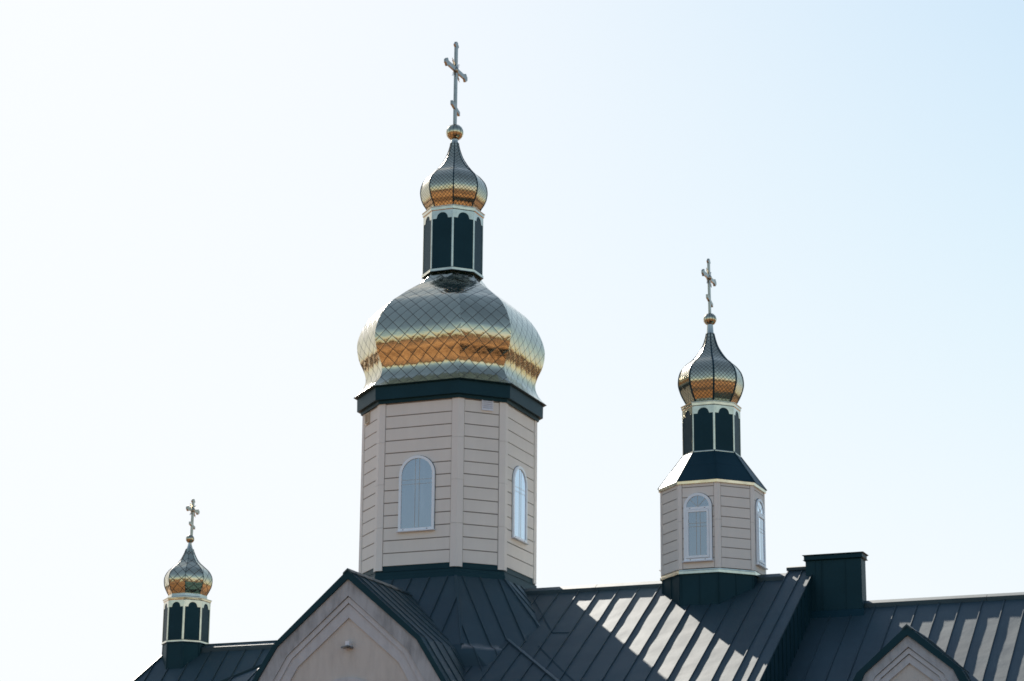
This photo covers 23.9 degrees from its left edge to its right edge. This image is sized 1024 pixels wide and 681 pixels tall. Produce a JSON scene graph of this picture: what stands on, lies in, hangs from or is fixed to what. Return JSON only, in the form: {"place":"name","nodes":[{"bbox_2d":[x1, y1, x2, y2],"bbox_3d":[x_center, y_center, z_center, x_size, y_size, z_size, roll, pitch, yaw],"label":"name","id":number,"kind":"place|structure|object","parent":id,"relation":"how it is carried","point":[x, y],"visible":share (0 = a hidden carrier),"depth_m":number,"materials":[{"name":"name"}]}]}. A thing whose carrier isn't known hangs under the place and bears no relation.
{"place":"outdoors","nodes":[
{"label":"outdoors","id":0,"kind":"place"},
{"bbox_2d":[0,0,1023,680],"label":"sky","id":1,"kind":"structure","parent":0,"point":[207,207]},
{"label":"ground","id":2,"kind":"structure","parent":0,"visible":0},
{"bbox_2d":[133,551,1023,680],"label":"church building","id":3,"kind":"structure","parent":2,"relation":"on","point":[818,617],"depth_m":63.03,"materials":[{"name":"black metal"}]},
{"bbox_2d":[161,499,212,668],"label":"domed cupola","id":4,"kind":"object","parent":3,"relation":"on","point":[188,580],"visible":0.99,"depth_m":71.64,"materials":[{"name":"gold metal"}]},
{"bbox_2d":[341,641,352,648],"bbox_3d":[-4.267,7.874,62.539,0.240,0.199,0.260,-6,-17,21],"label":"floodlight","id":5,"kind":"object","parent":3,"relation":"attached to","point":[347,644],"visible":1,"depth_m":62.54,"materials":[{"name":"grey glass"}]},
{"bbox_2d":[354,42,546,588],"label":"domed tower","id":6,"kind":"structure","parent":3,"relation":"on","point":[451,358],"depth_m":68.53,"materials":[{"name":"beige wood"}]},
{"bbox_2d":[396,455,435,532],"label":"window","id":7,"kind":"structure","parent":6,"relation":"in","point":[417,475],"depth_m":67.66,"materials":[{"name":"glass"}]},
{"bbox_2d":[511,466,528,544],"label":"window","id":8,"kind":"structure","parent":6,"relation":"in","point":[519,479],"depth_m":68.71,"materials":[{"name":"glass"}]},
{"bbox_2d":[657,258,767,605],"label":"domed tower","id":9,"kind":"structure","parent":3,"relation":"on","point":[712,489],"depth_m":65.74,"materials":[{"name":"beige wood"}]},
{"bbox_2d":[682,493,713,562],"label":"window","id":10,"kind":"structure","parent":9,"relation":"in","point":[698,508],"depth_m":65.23,"materials":[{"name":"glass"}]},
{"bbox_2d":[755,498,767,569],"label":"window","id":11,"kind":"structure","parent":9,"relation":"in","point":[760,542],"depth_m":65.90,"materials":[{"name":"glass"}]}
]}

